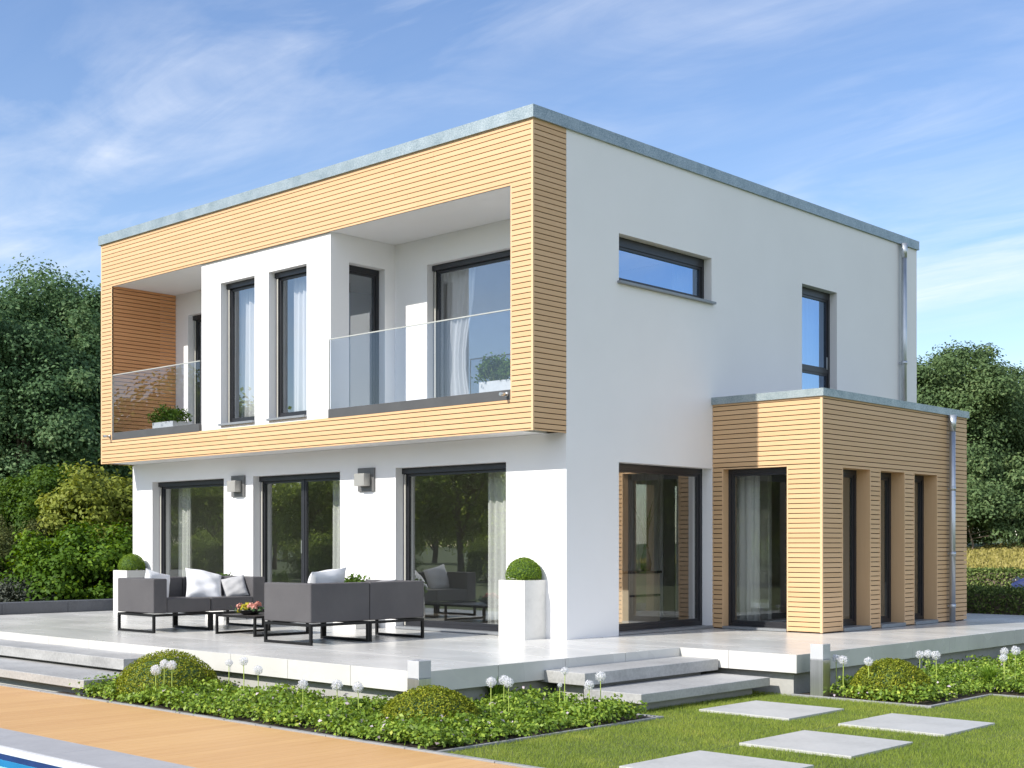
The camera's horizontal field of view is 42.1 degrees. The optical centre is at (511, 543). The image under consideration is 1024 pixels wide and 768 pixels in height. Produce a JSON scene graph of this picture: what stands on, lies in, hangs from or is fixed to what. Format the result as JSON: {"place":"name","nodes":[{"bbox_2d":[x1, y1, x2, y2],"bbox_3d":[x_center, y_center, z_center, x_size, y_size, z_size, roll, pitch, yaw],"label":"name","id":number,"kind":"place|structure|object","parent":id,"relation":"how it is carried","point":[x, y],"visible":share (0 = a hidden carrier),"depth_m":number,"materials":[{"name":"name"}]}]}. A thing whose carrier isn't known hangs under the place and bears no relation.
{"place":"outdoors","nodes":[
{"label":"outdoors","id":0,"kind":"place"},
{"bbox_2d":[0,0,1023,535],"label":"sky","id":1,"kind":"structure","parent":0,"point":[905,118],"materials":[{"name":"blue"}]},
{"bbox_2d":[57,681,1023,750],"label":"bed soil","id":2,"kind":"structure","parent":0,"point":[501,738],"depth_m":12.41,"materials":[{"name":"soil"}]},
{"bbox_2d":[150,664,161,705],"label":"globe flower","id":3,"kind":"object","parent":2,"relation":"on","point":[155,668],"visible":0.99,"depth_m":13.48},
{"bbox_2d":[159,659,168,705],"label":"globe flower","id":4,"kind":"object","parent":2,"relation":"on","point":[163,662],"visible":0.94,"depth_m":13.47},
{"bbox_2d":[113,649,219,702],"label":"bush","id":5,"kind":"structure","parent":2,"relation":"on","point":[182,673],"depth_m":14.02,"materials":[{"name":"green plant"}]},
{"bbox_2d":[239,657,247,690],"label":"globe flower","id":6,"kind":"object","parent":2,"relation":"on","point":[243,661],"visible":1,"depth_m":13.73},
{"bbox_2d":[253,665,262,690],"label":"globe flower","id":7,"kind":"object","parent":2,"relation":"on","point":[258,668],"visible":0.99,"depth_m":13.22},
{"bbox_2d":[298,679,307,710],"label":"globe flower","id":8,"kind":"object","parent":2,"relation":"on","point":[301,683],"visible":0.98,"depth_m":12.32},
{"bbox_2d":[331,679,342,704],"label":"globe flower","id":9,"kind":"object","parent":2,"relation":"on","point":[338,682],"visible":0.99,"depth_m":12.14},
{"bbox_2d":[69,672,647,748],"bbox_3d":[-1.722,1.524,13.441,5.882,0.259,3.092,0,0,43],"label":"ground cover","id":10,"kind":"object","parent":2,"relation":"on","point":[531,709],"visible":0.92,"depth_m":12.16,"materials":[{"name":"green plant"}]},
{"bbox_2d":[484,680,521,696],"bbox_3d":[-0.164,1.462,13.267,0.517,0.316,0.536,0,0,43],"label":"grass tuft","id":11,"kind":"object","parent":10,"relation":"on","point":[494,689],"visible":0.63,"depth_m":13.22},
{"bbox_2d":[353,681,363,712],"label":"globe flower","id":12,"kind":"object","parent":2,"relation":"on","point":[356,685],"visible":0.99,"depth_m":12.02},
{"bbox_2d":[407,659,430,692],"bbox_3d":[-0.858,1.357,12.321,0.156,0.565,0.156,0,0,43],"label":"bollard lamp","id":13,"kind":"object","parent":2,"relation":"on","point":[418,672],"visible":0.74,"depth_m":12.27,"materials":[{"name":"metal"}]},
{"bbox_2d":[376,685,482,733],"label":"bush","id":14,"kind":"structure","parent":2,"relation":"on","point":[427,700],"depth_m":11.61,"materials":[{"name":"green plant"}]},
{"bbox_2d":[486,677,496,716],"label":"globe flower","id":15,"kind":"object","parent":2,"relation":"on","point":[489,679],"visible":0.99,"depth_m":11.99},
{"bbox_2d":[503,677,513,711],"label":"globe flower","id":16,"kind":"object","parent":2,"relation":"on","point":[508,683],"visible":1,"depth_m":12.05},
{"bbox_2d":[560,667,568,700],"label":"globe flower","id":17,"kind":"object","parent":2,"relation":"on","point":[564,670],"visible":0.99,"depth_m":12.71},
{"bbox_2d":[584,680,593,723],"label":"globe flower","id":18,"kind":"object","parent":2,"relation":"on","point":[589,686],"visible":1,"depth_m":12.11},
{"bbox_2d":[595,671,605,721],"bbox_3d":[0.814,1.403,12.220,0.107,0.475,0.105,0,0,30],"label":"globe flower","id":19,"kind":"object","parent":2,"relation":"on","point":[602,674],"visible":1,"depth_m":12.21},
{"bbox_2d":[810,643,829,696],"bbox_3d":[3.323,1.357,14.357,0.156,0.565,0.156,0,0,43],"label":"bollard lamp","id":20,"kind":"object","parent":2,"relation":"on","point":[819,668],"visible":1,"depth_m":14.30,"materials":[{"name":"metal"}]},
{"bbox_2d":[832,654,839,695],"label":"globe flower","id":21,"kind":"object","parent":2,"relation":"on","point":[835,658],"visible":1,"depth_m":14.41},
{"bbox_2d":[838,655,848,695],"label":"globe flower","id":22,"kind":"object","parent":2,"relation":"on","point":[843,660],"visible":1,"depth_m":14.33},
{"bbox_2d":[864,657,872,684],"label":"globe flower","id":23,"kind":"object","parent":2,"relation":"on","point":[868,662],"visible":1,"depth_m":14.12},
{"bbox_2d":[847,657,933,701],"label":"bush","id":24,"kind":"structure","parent":2,"relation":"on","point":[897,672],"depth_m":14.09,"materials":[{"name":"green plant"}]},
{"bbox_2d":[823,649,1023,702],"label":"ground cover","id":25,"kind":"object","parent":2,"relation":"on","point":[951,677],"visible":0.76,"depth_m":14.73,"materials":[{"name":"green plant"}]},
{"bbox_2d":[931,651,940,680],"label":"globe flower","id":26,"kind":"object","parent":2,"relation":"on","point":[934,655],"visible":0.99,"depth_m":14.74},
{"bbox_2d":[964,661,1009,687],"bbox_3d":[5.323,1.464,14.910,0.497,0.311,0.559,0,0,-19],"label":"grass tuft","id":27,"kind":"object","parent":2,"relation":"on","point":[987,672],"visible":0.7,"depth_m":14.86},
{"bbox_2d":[1011,646,1020,682],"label":"globe flower","id":28,"kind":"object","parent":2,"relation":"on","point":[1013,650],"visible":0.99,"depth_m":14.99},
{"bbox_2d":[449,690,1023,767],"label":"lawn","id":29,"kind":"structure","parent":0,"point":[709,750],"depth_m":11.09,"materials":[{"name":"plant"}]},
{"bbox_2d":[0,684,1023,767],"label":"kerb","id":30,"kind":"structure","parent":29,"relation":"on","point":[447,753],"depth_m":11.96,"materials":[{"name":"concrete"}]},
{"bbox_2d":[538,656,717,704],"bbox_3d":[1.300,1.495,14.437,0.640,0.390,2.340,0,0,43],"label":"stone step","id":31,"kind":"object","parent":29,"relation":"on","point":[617,673],"visible":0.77,"depth_m":14.05,"materials":[{"name":"concrete"}]},
{"bbox_2d":[584,673,769,710],"bbox_3d":[1.776,1.575,14.016,0.730,0.230,2.300,0,0,43],"label":"stone step","id":32,"kind":"object","parent":29,"relation":"on","point":[660,693],"visible":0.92,"depth_m":13.74,"materials":[{"name":"concrete"}]},
{"bbox_2d":[619,750,813,767],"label":"stepping stone","id":33,"kind":"object","parent":29,"relation":"on","point":[701,759],"visible":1,"depth_m":9.92,"materials":[{"name":"stone"}]},
{"bbox_2d":[699,700,843,720],"bbox_3d":[2.563,1.659,13.152,1.020,0.062,1.020,0,0,43],"label":"stepping stone","id":34,"kind":"object","parent":29,"relation":"on","point":[773,710],"visible":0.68,"depth_m":13.10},
{"bbox_2d":[739,730,912,758],"bbox_3d":[2.581,1.659,10.939,1.020,0.062,1.020,0,0,43],"label":"stepping stone","id":35,"kind":"object","parent":29,"relation":"on","point":[833,744],"visible":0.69,"depth_m":10.87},
{"bbox_2d":[838,713,994,736],"bbox_3d":[3.677,1.659,12.104,1.020,0.062,1.020,0,0,43],"label":"stepping stone","id":36,"kind":"object","parent":29,"relation":"on","point":[916,724],"visible":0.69,"depth_m":12.01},
{"bbox_2d":[967,537,1017,547],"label":"field","id":37,"kind":"structure","parent":0,"point":[976,544],"depth_m":88.62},
{"bbox_2d":[917,340,1023,492],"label":"broadleaf tree","id":38,"kind":"object","parent":37,"relation":"on","point":[984,392],"visible":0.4,"depth_m":67.58,"materials":[{"name":"green plant"}]},
{"bbox_2d":[964,473,1023,548],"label":"field bush","id":39,"kind":"object","parent":37,"relation":"on","point":[982,509],"visible":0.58,"depth_m":63.10,"materials":[{"name":"green plant"}]},
{"bbox_2d":[964,541,1023,569],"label":"crop","id":40,"kind":"object","parent":37,"relation":"on","point":[994,556],"visible":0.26,"depth_m":56.85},
{"bbox_2d":[965,465,1023,544],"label":"field bush","id":41,"kind":"object","parent":37,"relation":"on","point":[1016,478],"visible":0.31,"depth_m":64.67,"materials":[{"name":"green plant"}]},
{"bbox_2d":[967,361,1023,541],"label":"broadleaf tree","id":42,"kind":"object","parent":37,"relation":"on","point":[1015,373],"visible":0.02,"depth_m":75.78,"materials":[{"name":"green plant"}]},
{"label":"ground","id":43,"kind":"structure","parent":0,"visible":0},
{"bbox_2d":[0,526,19,579],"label":"olive shrub","id":44,"kind":"object","parent":43,"relation":"on","point":[2,539],"visible":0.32,"depth_m":25.47,"materials":[{"name":"green plant"}]},
{"bbox_2d":[0,328,39,485],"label":"broadleaf tree","id":45,"kind":"object","parent":43,"relation":"on","point":[8,451],"visible":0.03,"depth_m":38.95,"materials":[{"name":"green plant"}]},
{"bbox_2d":[0,461,40,527],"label":"dark shrub","id":46,"kind":"object","parent":43,"relation":"on","point":[28,474],"visible":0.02,"depth_m":35.59,"materials":[{"name":"green plant"}]},
{"bbox_2d":[0,753,60,767],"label":"pool basin","id":47,"kind":"object","parent":43,"relation":"in","point":[7,761],"depth_m":10.55,"materials":[{"name":"tile"}]},
{"bbox_2d":[0,746,98,767],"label":"pool edge","id":48,"kind":"object","parent":47,"relation":"on","point":[48,760],"depth_m":10.27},
{"bbox_2d":[0,568,62,601],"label":"grey shrub","id":49,"kind":"object","parent":43,"relation":"on","point":[5,593],"visible":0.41,"depth_m":24.26,"materials":[{"name":"green plant"}]},
{"bbox_2d":[0,506,74,575],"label":"olive shrub","id":50,"kind":"object","parent":43,"relation":"on","point":[32,527],"visible":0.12,"depth_m":26.33,"materials":[{"name":"green plant"}]},
{"bbox_2d":[0,460,96,538],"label":"green shrub","id":51,"kind":"object","parent":43,"relation":"on","point":[21,493],"visible":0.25,"depth_m":28.89,"materials":[{"name":"green plant"}]},
{"bbox_2d":[0,599,112,614],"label":"garden wall","id":52,"kind":"structure","parent":43,"relation":"on","point":[34,607],"depth_m":23.24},
{"bbox_2d":[0,656,124,694],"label":"stone step","id":53,"kind":"object","parent":43,"relation":"on","point":[42,675],"visible":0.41,"depth_m":15.25,"materials":[{"name":"concrete"}]},
{"bbox_2d":[0,262,132,502],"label":"broadleaf tree","id":54,"kind":"object","parent":43,"relation":"on","point":[46,387],"visible":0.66,"depth_m":36.48,"materials":[{"name":"green plant"}]},
{"bbox_2d":[0,518,132,601],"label":"layered shrub","id":55,"kind":"object","parent":43,"relation":"on","point":[48,564],"visible":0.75,"depth_m":24.84,"materials":[{"name":"green plant"}]},
{"bbox_2d":[0,253,132,484],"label":"broadleaf tree","id":56,"kind":"object","parent":43,"relation":"on","point":[92,300],"visible":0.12,"depth_m":41.28,"materials":[{"name":"green plant"}]},
{"bbox_2d":[17,458,132,581],"bbox_3d":[-8.417,-0.081,27.980,3.483,3.469,4.061,0,0,43],"label":"yellow shrub","id":57,"kind":"object","parent":43,"relation":"on","point":[81,500],"visible":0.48,"depth_m":27.11,"materials":[{"name":"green plant"}]},
{"bbox_2d":[0,639,155,670],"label":"stone step","id":58,"kind":"object","parent":43,"relation":"on","point":[100,658],"visible":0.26,"depth_m":16.11,"materials":[{"name":"concrete"}]},
{"bbox_2d":[0,728,194,767],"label":"pool coping","id":59,"kind":"object","parent":43,"relation":"on","point":[76,752],"visible":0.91,"depth_m":10.46,"materials":[{"name":"stone"}]},
{"bbox_2d":[62,512,132,599],"bbox_3d":[-7.755,0.507,26.360,2.600,2.309,2.823,0,0,43],"label":"layered shrub","id":60,"kind":"object","parent":43,"relation":"on","point":[116,538],"visible":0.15,"depth_m":25.83,"materials":[{"name":"green plant"}]},
{"bbox_2d":[0,686,521,767],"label":"wood deck","id":61,"kind":"structure","parent":43,"relation":"on","point":[191,741],"depth_m":11.17,"materials":[{"name":"wood"}]},
{"bbox_2d":[211,643,1023,702],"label":"terrace plinth","id":62,"kind":"structure","parent":43,"relation":"on","point":[781,683],"depth_m":14.64,"materials":[{"name":"concrete"}]},
{"bbox_2d":[0,610,1023,691],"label":"terrace","id":63,"kind":"structure","parent":62,"relation":"on","point":[462,660],"depth_m":15.90,"materials":[{"name":"stone"}]},
{"bbox_2d":[113,570,145,612],"bbox_3d":[-6.626,0.828,23.204,0.450,0.745,0.450,0,0,43],"label":"planter","id":64,"kind":"object","parent":63,"relation":"on","point":[117,574],"visible":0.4,"depth_m":23.10,"materials":[{"name":"plastic"}]},
{"bbox_2d":[117,554,145,569],"bbox_3d":[-6.627,0.400,23.205,0.474,0.474,0.471,0,0,43],"label":"boxwood ball","id":65,"kind":"object","parent":64,"relation":"in","point":[130,562],"visible":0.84,"depth_m":23.07,"materials":[{"name":"green plant"}]},
{"bbox_2d":[118,576,264,632],"bbox_3d":[-4.519,0.835,18.847,0.920,0.730,1.822,0,0,43],"label":"outdoor sofa","id":66,"kind":"object","parent":63,"relation":"on","point":[139,596],"visible":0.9,"depth_m":18.39,"materials":[{"name":"fabric"}]},
{"bbox_2d":[145,568,169,596],"bbox_3d":[-4.937,0.595,18.519,0.184,0.440,0.440,-11,-20,32],"label":"cushion","id":67,"kind":"object","parent":66,"relation":"on","point":[150,574],"visible":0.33,"depth_m":18.48,"materials":[{"name":"white fabric"}]},
{"bbox_2d":[185,568,221,596],"bbox_3d":[-4.385,0.595,18.960,0.540,0.540,0.230,14,-47,-28],"label":"cushion","id":68,"kind":"object","parent":66,"relation":"on","point":[201,583],"visible":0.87,"depth_m":18.87,"materials":[{"name":"white fabric"}]},
{"bbox_2d":[221,574,248,595],"bbox_3d":[-3.979,0.620,19.100,0.340,0.340,0.161,-12,-25,-14],"label":"cushion","id":69,"kind":"object","parent":66,"relation":"on","point":[234,586],"visible":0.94,"depth_m":19.04,"materials":[{"name":"grey fabric"}]},
{"bbox_2d":[205,610,245,619],"bbox_3d":[-4.567,0.990,21.233,0.500,0.420,0.420,0,0,43],"label":"planter trough","id":70,"kind":"object","parent":63,"relation":"on","point":[223,618],"visible":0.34,"depth_m":21.07,"materials":[{"name":"plastic"}]},
{"bbox_2d":[215,612,308,636],"bbox_3d":[-3.337,1.067,17.797,0.880,0.265,0.880,0,0,43],"label":"coffee table","id":71,"kind":"object","parent":63,"relation":"on","point":[255,617],"visible":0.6,"depth_m":17.68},
{"bbox_2d":[237,609,262,614],"bbox_3d":[-3.490,0.904,17.707,0.350,0.065,0.350,0,0,43],"label":"bowl","id":72,"kind":"object","parent":71,"relation":"on","point":[248,612],"visible":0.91,"depth_m":17.58,"materials":[{"name":"ceramic"}]},
{"bbox_2d":[230,601,263,613],"bbox_3d":[-3.474,0.850,17.711,0.449,0.191,0.433,0,0,43],"label":"flower arrangement","id":73,"kind":"object","parent":72,"relation":"in","point":[248,606],"visible":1,"depth_m":17.64,"materials":[{"name":"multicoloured plant"}]},
{"bbox_2d":[264,580,423,645],"bbox_3d":[-2.079,0.835,16.654,0.920,0.730,1.822,0,0,43],"label":"outdoor sofa","id":74,"kind":"object","parent":63,"relation":"on","point":[322,604],"visible":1,"depth_m":16.20,"materials":[{"name":"fabric"}]},
{"bbox_2d":[308,567,346,582],"bbox_3d":[-2.326,0.580,16.420,0.253,0.600,0.600,31,22,31],"label":"cushion","id":75,"kind":"object","parent":74,"relation":"on","point":[332,576],"visible":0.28,"depth_m":16.27,"materials":[{"name":"white fabric"}]},
{"bbox_2d":[333,620,374,628],"bbox_3d":[-2.236,0.990,19.040,0.500,0.420,0.420,0,0,43],"label":"planter trough","id":76,"kind":"object","parent":63,"relation":"on","point":[360,626],"visible":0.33,"depth_m":18.84,"materials":[{"name":"plastic"}]},
{"bbox_2d":[344,573,370,581],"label":"terrace plant","id":77,"kind":"object","parent":76,"relation":"in","point":[352,578],"visible":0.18,"depth_m":18.96,"materials":[{"name":"green plant"}]},
{"bbox_2d":[499,579,545,639],"bbox_3d":[0.148,0.828,16.927,0.450,0.745,0.450,0,0,43],"label":"planter","id":78,"kind":"object","parent":63,"relation":"on","point":[522,609],"visible":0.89,"depth_m":16.75,"materials":[{"name":"ceramic"}]},
{"bbox_2d":[505,557,541,579],"bbox_3d":[0.148,0.399,16.927,0.470,0.472,0.465,0,0,43],"label":"boxwood ball","id":79,"kind":"object","parent":78,"relation":"in","point":[523,568],"visible":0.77,"depth_m":16.79,"materials":[{"name":"green plant"}]},
{"bbox_2d":[98,104,968,639],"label":"house","id":80,"kind":"structure","parent":63,"relation":"on","point":[700,338],"depth_m":19.19,"materials":[{"name":"paint"}]},
{"bbox_2d":[152,421,187,428],"bbox_3d":[-5.749,-1.906,22.413,0.620,0.280,0.300,0,0,43],"label":"planter trough","id":81,"kind":"object","parent":80,"relation":"on","point":[165,424],"visible":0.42,"depth_m":22.24,"materials":[{"name":"plastic"}]},
{"bbox_2d":[146,402,192,422],"bbox_3d":[-5.749,-2.179,22.422,0.914,0.385,0.593,0,0,43],"label":"balcony plant","id":82,"kind":"object","parent":81,"relation":"on","point":[171,414],"visible":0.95,"depth_m":22.27,"materials":[{"name":"green plant"}]},
{"bbox_2d":[178,488,191,576],"bbox_3d":[-5.744,-0.075,23.399,0.423,2.450,0.096,0,0,43],"label":"curtain","id":83,"kind":"object","parent":80,"relation":"hanging from","point":[185,533],"visible":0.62,"depth_m":23.38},
{"bbox_2d":[158,479,223,615],"bbox_3d":[-5.413,0.061,22.539,2.142,2.268,0.245,0,0,43],"label":"patio door","id":84,"kind":"structure","parent":80,"relation":"in","point":[163,486],"depth_m":23.26,"materials":[{"name":"metal"}]},
{"bbox_2d":[193,314,201,423],"bbox_3d":[-5.027,-2.907,23.130,1.666,2.281,0.109,0,0,43],"label":"balcony door","id":85,"kind":"structure","parent":80,"relation":"in","point":[197,319],"depth_m":23.64,"materials":[{"name":"metal"}]},
{"bbox_2d":[218,278,254,425],"bbox_3d":[-4.168,-2.954,20.552,0.894,2.228,0.265,0,0,43],"label":"tall window","id":86,"kind":"structure","parent":80,"relation":"in","point":[232,288],"depth_m":20.85,"materials":[{"name":"metal"}]},
{"bbox_2d":[240,288,254,417],"bbox_3d":[-4.043,-3.050,20.864,0.735,2.500,0.095,0,0,43],"label":"curtain","id":87,"kind":"object","parent":80,"relation":"hanging from","point":[247,391],"visible":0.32,"depth_m":20.98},
{"bbox_2d":[266,266,306,420],"bbox_3d":[-3.253,-2.954,19.691,0.914,2.228,0.265,0,0,43],"label":"tall window","id":88,"kind":"structure","parent":80,"relation":"in","point":[280,277],"depth_m":20.00,"materials":[{"name":"metal"}]},
{"bbox_2d":[257,472,339,623],"bbox_3d":[-3.260,0.061,20.515,2.158,2.268,0.245,0,0,43],"label":"patio door","id":89,"kind":"structure","parent":80,"relation":"in","point":[304,479],"depth_m":20.60,"materials":[{"name":"metal"}]},
{"bbox_2d":[293,276,306,411],"bbox_3d":[-3.038,-3.050,19.919,0.773,2.500,0.094,0,0,43],"label":"curtain","id":90,"kind":"object","parent":80,"relation":"hanging from","point":[300,344],"visible":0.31,"depth_m":20.05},
{"bbox_2d":[333,480,339,568],"bbox_3d":[-2.553,-0.075,20.398,0.625,2.450,0.096,0,0,43],"label":"curtain","id":91,"kind":"object","parent":80,"relation":"hanging from","point":[336,524],"visible":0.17,"depth_m":20.54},
{"bbox_2d":[349,265,378,404],"bbox_3d":[-2.235,-2.912,19.556,0.075,2.291,0.680,0,0,43],"label":"balcony window","id":92,"kind":"structure","parent":80,"relation":"in","point":[354,270],"depth_m":19.74,"materials":[{"name":"metal"}]},
{"bbox_2d":[395,463,505,634],"bbox_3d":[-0.792,0.061,18.193,2.151,2.268,0.245,0,0,43],"label":"patio door","id":93,"kind":"structure","parent":80,"relation":"in","point":[429,625],"depth_m":18.47,"materials":[{"name":"metal"}]},
{"bbox_2d":[441,267,474,396],"bbox_3d":[-0.788,-3.050,19.451,0.752,2.500,0.094,0,0,43],"label":"curtain","id":94,"kind":"object","parent":80,"relation":"hanging from","point":[457,292],"visible":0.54,"depth_m":19.48,"materials":[{"name":"fabric"}]},
{"bbox_2d":[432,250,509,397],"bbox_3d":[-0.353,-2.910,18.733,2.132,2.287,0.109,0,0,43],"label":"balcony door","id":95,"kind":"structure","parent":80,"relation":"in","point":[502,256],"depth_m":19.40,"materials":[{"name":"metal"}]},
{"bbox_2d":[479,379,509,392],"bbox_3d":[-0.097,-1.926,17.096,0.620,0.320,0.300,0,0,43],"label":"planter trough","id":96,"kind":"object","parent":80,"relation":"on","point":[496,385],"visible":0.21,"depth_m":17.01,"materials":[{"name":"plastic"}]},
{"bbox_2d":[471,352,509,383],"bbox_3d":[-0.129,-2.252,17.085,0.865,0.400,0.576,0,0,43],"label":"balcony plant","id":97,"kind":"object","parent":96,"relation":"on","point":[498,368],"visible":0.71,"depth_m":17.05,"materials":[{"name":"green plant"}]},
{"bbox_2d":[488,472,505,623],"bbox_3d":[-0.128,-0.075,18.116,0.563,2.450,0.093,0,0,43],"label":"curtain","id":98,"kind":"object","parent":80,"relation":"hanging from","point":[496,527],"visible":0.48,"depth_m":18.17,"materials":[{"name":"fabric"}]},
{"bbox_2d":[619,570,661,623],"bbox_3d":[1.713,0.777,19.196,0.540,0.785,0.760,0,0,43],"label":"sideboard","id":99,"kind":"object","parent":80,"relation":"on","point":[639,595],"visible":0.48,"depth_m":18.94,"materials":[{"name":"wood"}]},
{"bbox_2d":[634,497,654,570],"bbox_3d":[1.928,-0.168,19.337,0.230,1.104,0.469,0,0,43],"label":"vase","id":100,"kind":"object","parent":99,"relation":"on","point":[645,530],"depth_m":19.29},
{"bbox_2d":[619,472,663,617],"bbox_3d":[1.696,-0.105,21.617,1.903,2.550,0.137,0,0,43],"label":"curtain","id":101,"kind":"object","parent":80,"relation":"hanging from","point":[635,489],"visible":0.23,"depth_m":21.27,"materials":[{"name":"fabric"}]},
{"bbox_2d":[619,463,712,634],"bbox_3d":[2.043,0.061,18.281,0.265,2.268,2.118,0,0,43],"label":"corner window","id":102,"kind":"structure","parent":80,"relation":"in","point":[696,623],"depth_m":18.75,"materials":[{"name":"metal"}]},
{"bbox_2d":[617,237,715,304],"bbox_3d":[2.068,-3.739,18.249,0.265,0.658,2.176,0,0,43],"label":"strip window","id":103,"kind":"structure","parent":80,"relation":"in","point":[641,265],"depth_m":18.33,"materials":[{"name":"glass"}]},
{"bbox_2d":[737,476,759,620],"bbox_3d":[3.395,-0.115,19.087,0.405,2.570,0.095,0,0,43],"label":"curtain","id":104,"kind":"object","parent":80,"relation":"hanging from","point":[748,547],"visible":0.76,"depth_m":19.07,"materials":[{"name":"fabric"}]},
{"bbox_2d":[722,467,788,631],"bbox_3d":[3.439,0.070,18.577,1.038,2.250,0.250,0,0,43],"label":"extension door","id":105,"kind":"structure","parent":80,"relation":"in","point":[733,623],"depth_m":18.91,"materials":[{"name":"metal"}]},
{"bbox_2d":[802,287,829,388],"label":"stair window","id":106,"kind":"structure","parent":80,"relation":"in","point":[815,304],"depth_m":21.36,"materials":[{"name":"glass"}]},
{"bbox_2d":[841,469,871,631],"bbox_3d":[4.678,0.077,18.531,0.310,2.237,0.758,0,0,43],"label":"extension window","id":107,"kind":"structure","parent":80,"relation":"in","point":[850,624],"depth_m":18.82,"materials":[{"name":"metal"}]},
{"bbox_2d":[881,472,905,627],"bbox_3d":[5.393,0.077,19.291,0.310,2.237,0.723,0,0,43],"label":"extension window","id":108,"kind":"structure","parent":80,"relation":"in","point":[886,622],"depth_m":19.57,"materials":[{"name":"metal"}]},
{"bbox_2d":[912,475,937,624],"bbox_3d":[6.106,0.077,20.050,0.310,2.237,0.735,0,0,43],"label":"extension window","id":109,"kind":"structure","parent":80,"relation":"in","point":[919,616],"depth_m":20.33,"materials":[{"name":"metal"}]},
{"bbox_2d":[964,565,1023,588],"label":"hedge","id":110,"kind":"object","parent":43,"relation":"on","point":[990,576],"visible":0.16,"depth_m":45.99,"materials":[{"name":"green plant"}]},
{"bbox_2d":[964,582,1023,614],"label":"hedge","id":111,"kind":"object","parent":43,"relation":"on","point":[999,599],"visible":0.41,"depth_m":23.59,"materials":[{"name":"green plant"}]},
{"bbox_2d":[1011,576,1023,588],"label":"flowers","id":112,"kind":"object","parent":43,"relation":"on","point":[1017,580],"visible":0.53,"depth_m":36.60,"materials":[{"name":"blue plant"}]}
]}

